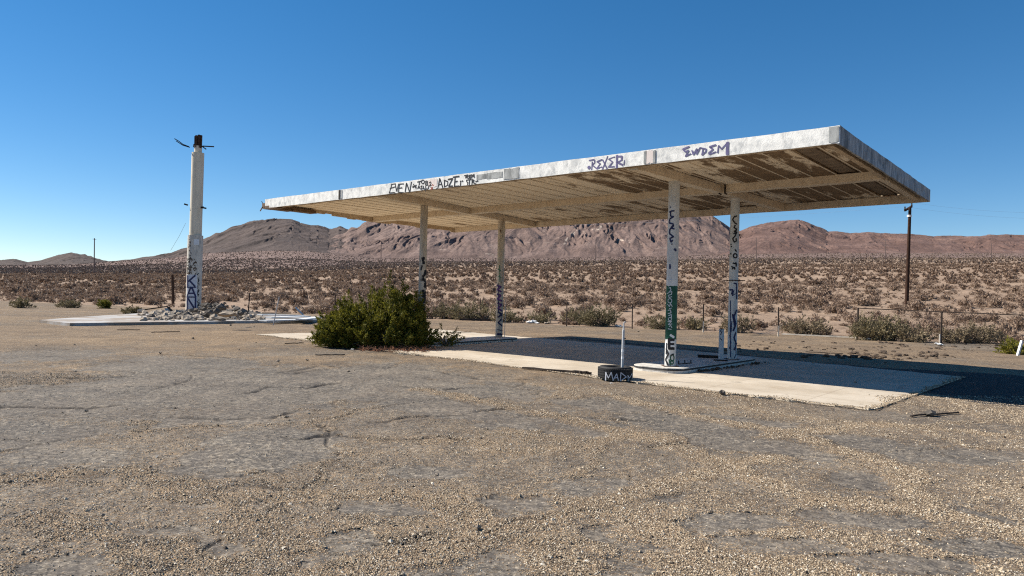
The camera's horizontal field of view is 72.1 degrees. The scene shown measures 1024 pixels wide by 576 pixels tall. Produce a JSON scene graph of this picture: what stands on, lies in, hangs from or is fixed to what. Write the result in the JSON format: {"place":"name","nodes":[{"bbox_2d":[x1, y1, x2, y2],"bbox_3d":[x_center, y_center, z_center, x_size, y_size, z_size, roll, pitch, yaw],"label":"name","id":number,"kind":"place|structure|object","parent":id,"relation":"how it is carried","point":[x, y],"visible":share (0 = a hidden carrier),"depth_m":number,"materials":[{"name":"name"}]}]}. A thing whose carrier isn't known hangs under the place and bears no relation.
{"place":"outdoors","nodes":[
{"label":"outdoors","id":0,"kind":"place"},
{"bbox_2d":[0,218,348,264],"bbox_3d":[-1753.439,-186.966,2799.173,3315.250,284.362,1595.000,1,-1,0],"label":"hills","id":1,"kind":"structure","parent":0,"point":[273,234],"depth_m":2586.46,"materials":[{"name":"brown stone"}]},
{"bbox_2d":[218,311,235,316],"bbox_3d":[-11.042,1.015,27.226,0.643,0.244,0.522,2,-1,-20],"label":"concrete chunk","id":2,"kind":"object","parent":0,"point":[226,314],"visible":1,"depth_m":27.09,"materials":[{"name":"beige concrete"}]},
{"bbox_2d":[0,251,1023,575],"bbox_3d":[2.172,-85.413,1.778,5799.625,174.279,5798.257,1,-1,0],"label":"ground","id":3,"kind":"structure","parent":0,"point":[212,357],"depth_m":7.66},
{"bbox_2d":[9,295,36,307],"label":"weed","id":4,"kind":"object","parent":3,"relation":"on","point":[19,303],"visible":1,"depth_m":45.29,"materials":[{"name":"green plant"}]},
{"bbox_2d":[18,287,43,299],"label":"desert shrub","id":5,"kind":"object","parent":3,"relation":"on","point":[30,294],"visible":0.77,"depth_m":62.31,"materials":[{"name":"brown plant"}]},
{"bbox_2d":[53,299,81,307],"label":"weed","id":6,"kind":"object","parent":3,"relation":"on","point":[68,304],"visible":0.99,"depth_m":47.62,"materials":[{"name":"green plant"}]},
{"bbox_2d":[96,299,111,308],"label":"weed","id":7,"kind":"object","parent":3,"relation":"on","point":[105,304],"visible":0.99,"depth_m":47.98,"materials":[{"name":"green plant"}]},
{"bbox_2d":[103,291,126,303],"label":"desert shrub","id":8,"kind":"object","parent":3,"relation":"on","point":[116,298],"visible":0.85,"depth_m":58.49,"materials":[{"name":"brown plant"}]},
{"bbox_2d":[120,304,141,313],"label":"weed","id":9,"kind":"object","parent":3,"relation":"on","point":[127,310],"visible":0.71,"depth_m":38.93,"materials":[{"name":"green plant"}]},
{"bbox_2d":[126,293,148,302],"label":"desert shrub","id":10,"kind":"object","parent":3,"relation":"on","point":[139,298],"visible":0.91,"depth_m":60.62,"materials":[{"name":"brown plant"}]},
{"bbox_2d":[142,297,156,304],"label":"desert shrub","id":11,"kind":"object","parent":3,"relation":"on","point":[149,301],"visible":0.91,"depth_m":57.90,"materials":[{"name":"brown plant"}]},
{"bbox_2d":[152,295,167,303],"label":"desert shrub","id":12,"kind":"object","parent":3,"relation":"on","point":[160,299],"visible":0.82,"depth_m":60.26,"materials":[{"name":"brown plant"}]},
{"bbox_2d":[171,275,174,305],"bbox_3d":[-27.741,0.272,57.492,0.354,2.677,0.240,1,-1,0],"label":"wooden stake","id":13,"kind":"object","parent":3,"relation":"on","point":[172,286],"visible":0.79,"depth_m":57.41,"materials":[{"name":"brown wood"}]},
{"bbox_2d":[39,313,316,325],"bbox_3d":[-15.249,1.576,36.024,10.792,0.200,18.473,1,-1,0],"label":"concrete pad","id":14,"kind":"object","parent":3,"relation":"on","point":[119,319],"visible":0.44,"depth_m":30.38,"materials":[{"name":"grey concrete"}]},
{"bbox_2d":[136,302,265,320],"bbox_3d":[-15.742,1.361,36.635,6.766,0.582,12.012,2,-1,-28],"label":"rubble","id":15,"kind":"object","parent":14,"relation":"on","point":[161,314],"visible":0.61,"depth_m":33.18,"materials":[{"name":"concrete"}]},
{"bbox_2d":[259,319,316,320],"bbox_3d":[-10.635,1.534,33.704,0.500,0.060,3.200,1,-1,31],"label":"board","id":16,"kind":"object","parent":14,"relation":"on","point":[285,320],"visible":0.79,"depth_m":33.41,"materials":[{"name":"white wood"}]},
{"bbox_2d":[266,316,310,317],"bbox_3d":[-11.575,1.493,36.343,0.500,0.070,2.799,1,-1,26],"label":"board","id":17,"kind":"object","parent":14,"relation":"on","point":[287,316],"visible":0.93,"depth_m":36.09,"materials":[{"name":"white wood"}]},
{"bbox_2d":[172,135,213,309],"bbox_3d":[-20.331,-4.090,44.635,2.328,11.293,1.026,2,-1,-25],"label":"sign pole","id":18,"kind":"object","parent":3,"relation":"on","point":[194,268],"visible":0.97,"depth_m":44.38,"materials":[{"name":"paint"}]},
{"bbox_2d":[201,294,222,303],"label":"desert shrub","id":19,"kind":"object","parent":3,"relation":"on","point":[210,299],"visible":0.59,"depth_m":54.85,"materials":[{"name":"brown plant"}]},
{"bbox_2d":[255,300,273,307],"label":"desert shrub","id":20,"kind":"object","parent":3,"relation":"on","point":[264,304],"visible":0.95,"depth_m":54.90,"materials":[{"name":"brown plant"}]},
{"bbox_2d":[264,294,276,303],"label":"desert shrub","id":21,"kind":"object","parent":3,"relation":"on","point":[269,298],"visible":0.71,"depth_m":65.71,"materials":[{"name":"brown plant"}]},
{"bbox_2d":[286,296,300,304],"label":"desert shrub","id":22,"kind":"object","parent":3,"relation":"on","point":[293,300],"visible":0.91,"depth_m":62.00,"materials":[{"name":"brown plant"}]},
{"bbox_2d":[305,305,319,313],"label":"desert shrub","id":23,"kind":"object","parent":3,"relation":"on","point":[312,309],"visible":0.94,"depth_m":47.84,"materials":[{"name":"brown plant"}]},
{"bbox_2d":[316,303,332,313],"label":"desert shrub","id":24,"kind":"object","parent":3,"relation":"on","point":[324,308],"visible":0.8,"depth_m":48.17,"materials":[{"name":"brown plant"}]},
{"bbox_2d":[327,296,342,305],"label":"desert shrub","id":25,"kind":"object","parent":3,"relation":"on","point":[333,300],"visible":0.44,"depth_m":58.59,"materials":[{"name":"brown plant"}]},
{"bbox_2d":[305,270,442,352],"bbox_3d":[-3.938,0.598,20.101,3.959,2.392,3.884,1,-1,0],"label":"green bush","id":26,"kind":"object","parent":3,"relation":"on","point":[401,323],"visible":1,"depth_m":19.99,"materials":[{"name":"green plant"}]},
{"bbox_2d":[428,300,461,318],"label":"fence bush","id":27,"kind":"object","parent":3,"relation":"on","point":[442,313],"visible":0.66,"depth_m":44.42,"materials":[{"name":"green plant"}]},
{"bbox_2d":[445,298,494,320],"bbox_3d":[-2.561,1.330,43.544,3.328,1.529,2.170,1,-1,0],"label":"fence bush","id":28,"kind":"object","parent":3,"relation":"on","point":[467,313],"visible":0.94,"depth_m":43.37,"materials":[{"name":"green plant"}]},
{"bbox_2d":[489,306,522,322],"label":"fence bush","id":29,"kind":"object","parent":3,"relation":"on","point":[510,318],"visible":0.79,"depth_m":41.30,"materials":[{"name":"green plant"}]},
{"bbox_2d":[0,257,1023,284],"bbox_3d":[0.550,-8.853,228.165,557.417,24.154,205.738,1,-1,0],"label":"desert scrub","id":30,"kind":"object","parent":3,"relation":"on","point":[308,275],"visible":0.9,"depth_m":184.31,"materials":[{"name":"brown plant"}]},
{"bbox_2d":[0,276,1023,302],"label":"desert scrub","id":31,"kind":"object","parent":3,"relation":"on","point":[363,291],"visible":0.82,"depth_m":91.94,"materials":[{"name":"brown plant"}]},
{"bbox_2d":[0,278,1023,342],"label":"dry tufts","id":32,"kind":"object","parent":3,"relation":"on","point":[318,301],"visible":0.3,"depth_m":70.96,"materials":[{"name":"brown plant"}]},
{"bbox_2d":[0,250,1023,268],"bbox_3d":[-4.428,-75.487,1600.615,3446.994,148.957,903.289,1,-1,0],"label":"desert scrub","id":33,"kind":"object","parent":3,"relation":"on","point":[441,259],"visible":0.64,"depth_m":1580.79,"materials":[{"name":"brown plant"}]},
{"bbox_2d":[510,298,526,307],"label":"desert shrub","id":34,"kind":"object","parent":3,"relation":"on","point":[516,302],"visible":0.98,"depth_m":58.06,"materials":[{"name":"brown plant"}]},
{"bbox_2d":[522,296,535,304],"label":"desert shrub","id":35,"kind":"object","parent":3,"relation":"on","point":[528,299],"visible":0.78,"depth_m":63.62,"materials":[{"name":"brown plant"}]},
{"bbox_2d":[525,309,556,323],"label":"fence bush","id":36,"kind":"object","parent":3,"relation":"on","point":[538,318],"visible":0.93,"depth_m":41.47,"materials":[{"name":"green plant"}]},
{"bbox_2d":[532,302,555,317],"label":"desert shrub","id":37,"kind":"object","parent":3,"relation":"on","point":[544,308],"visible":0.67,"depth_m":44.88,"materials":[{"name":"brown plant"}]},
{"bbox_2d":[552,297,566,304],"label":"desert shrub","id":38,"kind":"object","parent":3,"relation":"on","point":[557,300],"visible":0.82,"depth_m":62.51,"materials":[{"name":"brown plant"}]},
{"bbox_2d":[560,307,581,317],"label":"desert shrub","id":39,"kind":"object","parent":3,"relation":"on","point":[563,314],"visible":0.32,"depth_m":44.64,"materials":[{"name":"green plant"}]},
{"bbox_2d":[559,307,586,323],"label":"fence bush","id":40,"kind":"object","parent":3,"relation":"on","point":[571,311],"visible":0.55,"depth_m":40.98,"materials":[{"name":"green plant"}]},
{"bbox_2d":[572,293,587,303],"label":"desert shrub","id":41,"kind":"object","parent":3,"relation":"on","point":[580,299],"visible":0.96,"depth_m":64.86,"materials":[{"name":"brown plant"}]},
{"bbox_2d":[577,302,593,309],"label":"desert shrub","id":42,"kind":"object","parent":3,"relation":"on","point":[584,304],"visible":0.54,"depth_m":55.37,"materials":[{"name":"brown plant"}]},
{"bbox_2d":[572,302,622,326],"bbox_3d":[4.822,1.495,39.314,2.937,1.475,2.128,1,-1,0],"label":"fence bush","id":43,"kind":"object","parent":3,"relation":"on","point":[592,318],"visible":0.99,"depth_m":39.09,"materials":[{"name":"green plant"}]},
{"bbox_2d":[259,329,961,409],"bbox_3d":[0.938,1.876,20.843,20.736,0.100,8.732,1,-1,45],"label":"concrete apron","id":44,"kind":"object","parent":3,"relation":"on","point":[818,382],"visible":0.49,"depth_m":15.96,"materials":[{"name":"beige concrete"}]},
{"bbox_2d":[431,323,464,346],"bbox_3d":[-2.015,1.438,21.253,1.276,0.804,1.009,2,-1,-15],"label":"bush","id":45,"kind":"object","parent":44,"relation":"on","point":[442,341],"visible":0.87,"depth_m":21.21,"materials":[{"name":"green plant"}]},
{"bbox_2d":[420,336,516,346],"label":"pump island","id":46,"kind":"structure","parent":44,"relation":"on","point":[479,339],"depth_m":23.25,"materials":[{"name":"paint"}]},
{"bbox_2d":[522,367,591,373],"bbox_3d":[0.925,1.739,14.847,1.624,0.045,0.107,1,-1,29],"label":"stick","id":47,"kind":"object","parent":44,"relation":"on","point":[543,369],"visible":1,"depth_m":14.88,"materials":[{"name":"wood"}]},
{"bbox_2d":[256,334,963,408],"bbox_3d":[-0.729,1.734,17.173,21.105,0.020,6.863,1,-1,24],"label":"edge grit","id":48,"kind":"object","parent":44,"relation":"on","point":[904,396],"visible":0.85,"depth_m":12.64,"materials":[{"name":"gravel"}]},
{"bbox_2d":[598,365,632,380],"bbox_3d":[2.031,1.665,13.822,0.685,0.257,0.694,1,-1,0],"label":"tyre","id":49,"kind":"object","parent":44,"relation":"on","point":[615,372],"visible":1,"depth_m":13.55,"materials":[{"name":"rubber"}]},
{"bbox_2d":[621,322,625,366],"bbox_3d":[2.193,1.219,13.832,0.090,1.128,0.054,1,-1,0],"label":"metal pole","id":50,"kind":"object","parent":49,"relation":"in","point":[622,349],"visible":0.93,"depth_m":13.81,"materials":[{"name":"metal"}]},
{"bbox_2d":[634,355,754,373],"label":"pump island","id":51,"kind":"structure","parent":44,"relation":"on","point":[690,364],"depth_m":16.09,"materials":[{"name":"paint"}]},
{"bbox_2d":[260,125,929,366],"bbox_3d":[1.407,-0.468,20.780,17.980,4.448,9.079,1,-1,41],"label":"gas station canopy","id":52,"kind":"object","parent":51,"relation":"on","point":[839,166],"visible":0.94,"depth_m":17.75,"materials":[{"name":"beige paint"}]},
{"bbox_2d":[698,355,727,360],"bbox_3d":[5.023,1.756,17.638,0.616,0.080,0.923,1,-1,7],"label":"steel channel","id":53,"kind":"object","parent":51,"relation":"on","point":[710,356],"visible":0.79,"depth_m":17.95,"materials":[{"name":"metal"}]},
{"bbox_2d":[718,327,723,359],"bbox_3d":[5.174,1.374,17.375,0.124,0.846,0.130,1,-1,0],"label":"bollard","id":54,"kind":"object","parent":51,"relation":"on","point":[721,346],"visible":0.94,"depth_m":17.33,"materials":[{"name":"white paint"}]},
{"bbox_2d":[698,361,768,371],"bbox_3d":[5.322,1.863,16.797,0.212,0.073,3.696,1,-1,41],"label":"spalled grit","id":55,"kind":"object","parent":44,"relation":"on","point":[718,368],"visible":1,"depth_m":16.33,"materials":[{"name":"gravel"}]},
{"bbox_2d":[602,293,619,304],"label":"desert shrub","id":56,"kind":"object","parent":3,"relation":"on","point":[611,298],"visible":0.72,"depth_m":63.65,"materials":[{"name":"brown plant"}]},
{"bbox_2d":[613,304,627,311],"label":"desert shrub","id":57,"kind":"object","parent":3,"relation":"on","point":[621,308],"visible":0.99,"depth_m":55.45,"materials":[{"name":"brown plant"}]},
{"bbox_2d":[611,298,631,307],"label":"desert shrub","id":58,"kind":"object","parent":3,"relation":"on","point":[617,302],"visible":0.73,"depth_m":59.52,"materials":[{"name":"brown plant"}]},
{"bbox_2d":[628,296,644,305],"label":"desert shrub","id":59,"kind":"object","parent":3,"relation":"on","point":[636,301],"visible":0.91,"depth_m":62.38,"materials":[{"name":"brown plant"}]},
{"bbox_2d":[634,319,649,325],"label":"desert shrub","id":60,"kind":"object","parent":3,"relation":"on","point":[639,322],"visible":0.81,"depth_m":40.46,"materials":[{"name":"brown plant"}]},
{"bbox_2d":[642,313,681,329],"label":"fence bush","id":61,"kind":"object","parent":3,"relation":"on","point":[660,324],"visible":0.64,"depth_m":37.48,"materials":[{"name":"green plant"}]},
{"bbox_2d":[677,296,688,306],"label":"desert shrub","id":62,"kind":"object","parent":3,"relation":"on","point":[680,300],"visible":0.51,"depth_m":59.83,"materials":[{"name":"brown plant"}]},
{"bbox_2d":[684,315,713,329],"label":"fence bush","id":63,"kind":"object","parent":3,"relation":"on","point":[695,326],"visible":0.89,"depth_m":37.55,"materials":[{"name":"green plant"}]},
{"bbox_2d":[700,306,723,316],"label":"desert shrub","id":64,"kind":"object","parent":3,"relation":"on","point":[713,311],"visible":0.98,"depth_m":48.90,"materials":[{"name":"brown plant"}]},
{"bbox_2d":[718,314,757,332],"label":"fence bush","id":65,"kind":"object","parent":3,"relation":"on","point":[745,325],"visible":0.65,"depth_m":35.79,"materials":[{"name":"green plant"}]},
{"bbox_2d":[739,306,755,312],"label":"desert shrub","id":66,"kind":"object","parent":3,"relation":"on","point":[746,309],"visible":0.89,"depth_m":55.06,"materials":[{"name":"brown plant"}]},
{"bbox_2d":[748,318,766,328],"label":"desert shrub","id":67,"kind":"object","parent":3,"relation":"on","point":[759,323],"visible":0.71,"depth_m":38.62,"materials":[{"name":"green plant"}]},
{"bbox_2d":[754,324,780,335],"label":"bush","id":68,"kind":"object","parent":3,"relation":"on","point":[762,334],"visible":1,"depth_m":33.06,"materials":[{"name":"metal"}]},
{"bbox_2d":[759,304,775,311],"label":"desert shrub","id":69,"kind":"object","parent":3,"relation":"on","point":[768,307],"visible":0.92,"depth_m":55.80,"materials":[{"name":"brown plant"}]},
{"bbox_2d":[779,305,794,310],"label":"desert shrub","id":70,"kind":"object","parent":3,"relation":"on","point":[785,308],"visible":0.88,"depth_m":56.51,"materials":[{"name":"brown plant"}]},
{"bbox_2d":[786,313,812,329],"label":"desert shrub","id":71,"kind":"object","parent":3,"relation":"on","point":[793,320],"visible":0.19,"depth_m":38.35,"materials":[{"name":"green plant"}]},
{"bbox_2d":[779,314,832,334],"bbox_3d":[14.682,1.864,35.243,2.729,1.166,2.016,1,-1,0],"label":"fence bush","id":72,"kind":"object","parent":3,"relation":"on","point":[803,328],"visible":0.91,"depth_m":34.96,"materials":[{"name":"green plant"}]},
{"bbox_2d":[798,295,813,306],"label":"desert shrub","id":73,"kind":"object","parent":3,"relation":"on","point":[807,300],"visible":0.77,"depth_m":61.08,"materials":[{"name":"brown plant"}]},
{"bbox_2d":[805,302,820,309],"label":"desert shrub","id":74,"kind":"object","parent":3,"relation":"on","point":[814,304],"visible":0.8,"depth_m":58.04,"materials":[{"name":"brown plant"}]},
{"bbox_2d":[782,333,853,337],"bbox_3d":[14.556,2.266,33.417,3.320,0.060,0.070,1,-1,33],"label":"fallen rail","id":75,"kind":"object","parent":3,"relation":"on","point":[817,335],"visible":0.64,"depth_m":33.40,"materials":[{"name":"white metal"}]},
{"bbox_2d":[811,295,829,306],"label":"desert shrub","id":76,"kind":"object","parent":3,"relation":"on","point":[821,301],"visible":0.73,"depth_m":60.50,"materials":[{"name":"brown plant"}]},
{"bbox_2d":[820,302,844,313],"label":"desert shrub","id":77,"kind":"object","parent":3,"relation":"on","point":[832,307],"visible":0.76,"depth_m":53.96,"materials":[{"name":"brown plant"}]},
{"bbox_2d":[837,300,852,308],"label":"desert shrub","id":78,"kind":"object","parent":3,"relation":"on","point":[845,303],"visible":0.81,"depth_m":59.74,"materials":[{"name":"brown plant"}]},
{"bbox_2d":[843,313,865,321],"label":"desert shrub","id":79,"kind":"object","parent":3,"relation":"on","point":[851,316],"visible":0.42,"depth_m":45.81,"materials":[{"name":"brown plant"}]},
{"bbox_2d":[717,339,1000,362],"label":"dirt clods","id":80,"kind":"object","parent":3,"relation":"on","point":[934,354],"visible":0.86,"depth_m":22.65,"materials":[{"name":"soil"}]},
{"bbox_2d":[849,295,871,305],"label":"desert shrub","id":81,"kind":"object","parent":3,"relation":"on","point":[859,301],"visible":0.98,"depth_m":63.56,"materials":[{"name":"brown plant"}]},
{"bbox_2d":[847,315,878,335],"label":"desert shrub","id":82,"kind":"object","parent":3,"relation":"on","point":[855,320],"visible":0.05,"depth_m":34.36,"materials":[{"name":"brown plant"}]},
{"bbox_2d":[864,294,880,303],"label":"desert shrub","id":83,"kind":"object","parent":3,"relation":"on","point":[873,298],"visible":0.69,"depth_m":66.02,"materials":[{"name":"brown plant"}]},
{"bbox_2d":[847,311,917,340],"bbox_3d":[16.734,1.752,31.834,3.162,1.454,2.190,1,-1,0],"label":"fence bush","id":84,"kind":"object","parent":3,"relation":"on","point":[877,332],"visible":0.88,"depth_m":31.64,"materials":[{"name":"green plant"}]},
{"bbox_2d":[904,203,912,305],"bbox_3d":[35.293,-2.822,62.431,0.498,9.777,2.150,1,-1,45],"label":"utility pole","id":85,"kind":"object","parent":3,"relation":"on","point":[909,215],"visible":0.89,"depth_m":61.94,"materials":[{"name":"brown wood"}]},
{"bbox_2d":[888,321,936,342],"bbox_3d":[17.677,1.967,31.109,1.746,1.027,1.700,2,-1,-40],"label":"fence bush","id":86,"kind":"object","parent":3,"relation":"on","point":[920,337],"visible":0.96,"depth_m":30.91,"materials":[{"name":"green plant"}]},
{"bbox_2d":[907,299,930,310],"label":"desert shrub","id":87,"kind":"object","parent":3,"relation":"on","point":[917,305],"visible":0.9,"depth_m":57.64,"materials":[{"name":"brown plant"}]},
{"bbox_2d":[924,410,935,415],"bbox_3d":[6.106,1.824,10.269,0.188,0.099,0.154,2,-1,-20],"label":"stone","id":88,"kind":"object","parent":3,"relation":"on","point":[930,413],"visible":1,"depth_m":10.22,"materials":[{"name":"grey stone"}]},
{"bbox_2d":[921,320,944,330],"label":"desert shrub","id":89,"kind":"object","parent":3,"relation":"on","point":[923,325],"visible":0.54,"depth_m":39.47,"materials":[{"name":"brown plant"}]},
{"bbox_2d":[910,411,958,416],"bbox_3d":[6.210,1.852,10.330,1.052,0.032,0.044,2,-1,-24],"label":"stick","id":90,"kind":"object","parent":3,"relation":"on","point":[914,415],"visible":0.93,"depth_m":10.34,"materials":[{"name":"wood"}]},
{"bbox_2d":[855,308,1023,344],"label":"chain link fence","id":91,"kind":"object","parent":3,"relation":"on","point":[941,328],"visible":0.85,"depth_m":30.41,"materials":[{"name":"grey metal"}]},
{"bbox_2d":[933,327,969,343],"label":"fence bush","id":92,"kind":"object","parent":3,"relation":"on","point":[950,338],"visible":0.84,"depth_m":31.07,"materials":[{"name":"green plant"}]},
{"bbox_2d":[956,298,975,307],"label":"desert shrub","id":93,"kind":"object","parent":3,"relation":"on","point":[963,303],"visible":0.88,"depth_m":61.89,"materials":[{"name":"brown plant"}]},
{"bbox_2d":[961,312,978,322],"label":"desert shrub","id":94,"kind":"object","parent":3,"relation":"on","point":[971,318],"visible":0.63,"depth_m":47.59,"materials":[{"name":"brown plant"}]},
{"bbox_2d":[973,298,988,304],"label":"desert shrub","id":95,"kind":"object","parent":3,"relation":"on","point":[980,301],"visible":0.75,"depth_m":64.07,"materials":[{"name":"brown plant"}]},
{"bbox_2d":[958,319,1010,343],"bbox_3d":[21.060,1.968,31.509,2.580,1.211,2.017,1,-1,0],"label":"fence bush","id":96,"kind":"object","parent":3,"relation":"on","point":[975,335],"visible":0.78,"depth_m":31.31,"materials":[{"name":"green plant"}]},
{"bbox_2d":[987,313,1002,321],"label":"desert shrub","id":97,"kind":"object","parent":3,"relation":"on","point":[992,317],"visible":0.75,"depth_m":47.87,"materials":[{"name":"brown plant"}]},
{"bbox_2d":[986,296,1008,307],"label":"desert shrub","id":98,"kind":"object","parent":3,"relation":"on","point":[994,302],"visible":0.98,"depth_m":61.04,"materials":[{"name":"brown plant"}]},
{"bbox_2d":[992,320,1018,334],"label":"desert shrub","id":99,"kind":"object","parent":3,"relation":"on","point":[1004,328],"visible":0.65,"depth_m":38.12,"materials":[{"name":"brown plant"}]},
{"bbox_2d":[992,335,1023,354],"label":"weed","id":100,"kind":"object","parent":3,"relation":"on","point":[1008,348],"visible":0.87,"depth_m":24.53,"materials":[{"name":"green plant"}]},
{"bbox_2d":[1005,313,1023,330],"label":"desert shrub","id":101,"kind":"object","parent":3,"relation":"on","point":[1021,318],"visible":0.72,"depth_m":40.92,"materials":[{"name":"brown plant"}]},
{"bbox_2d":[1016,340,1022,355],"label":"white stake","id":102,"kind":"object","parent":3,"relation":"on","point":[1019,348],"visible":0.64,"depth_m":23.77,"materials":[{"name":"paint"}]},
{"bbox_2d":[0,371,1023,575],"bbox_3d":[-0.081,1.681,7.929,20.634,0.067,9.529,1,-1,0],"label":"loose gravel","id":103,"kind":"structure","parent":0,"point":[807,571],"depth_m":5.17,"materials":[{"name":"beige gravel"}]},
{"bbox_2d":[0,0,1023,261],"label":"sky","id":104,"kind":"structure","parent":0,"point":[290,97],"materials":[{"name":"blue"}]},
{"bbox_2d":[328,216,729,258],"bbox_3d":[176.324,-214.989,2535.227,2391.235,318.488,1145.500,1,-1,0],"label":"hills","id":105,"kind":"structure","parent":0,"point":[705,235],"depth_m":2141.69,"materials":[{"name":"brown stone"}]},
{"bbox_2d":[715,220,1023,254],"bbox_3d":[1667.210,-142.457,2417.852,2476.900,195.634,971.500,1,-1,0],"label":"hills","id":106,"kind":"structure","parent":0,"point":[792,236],"depth_m":2192.45,"materials":[{"name":"brown stone"}]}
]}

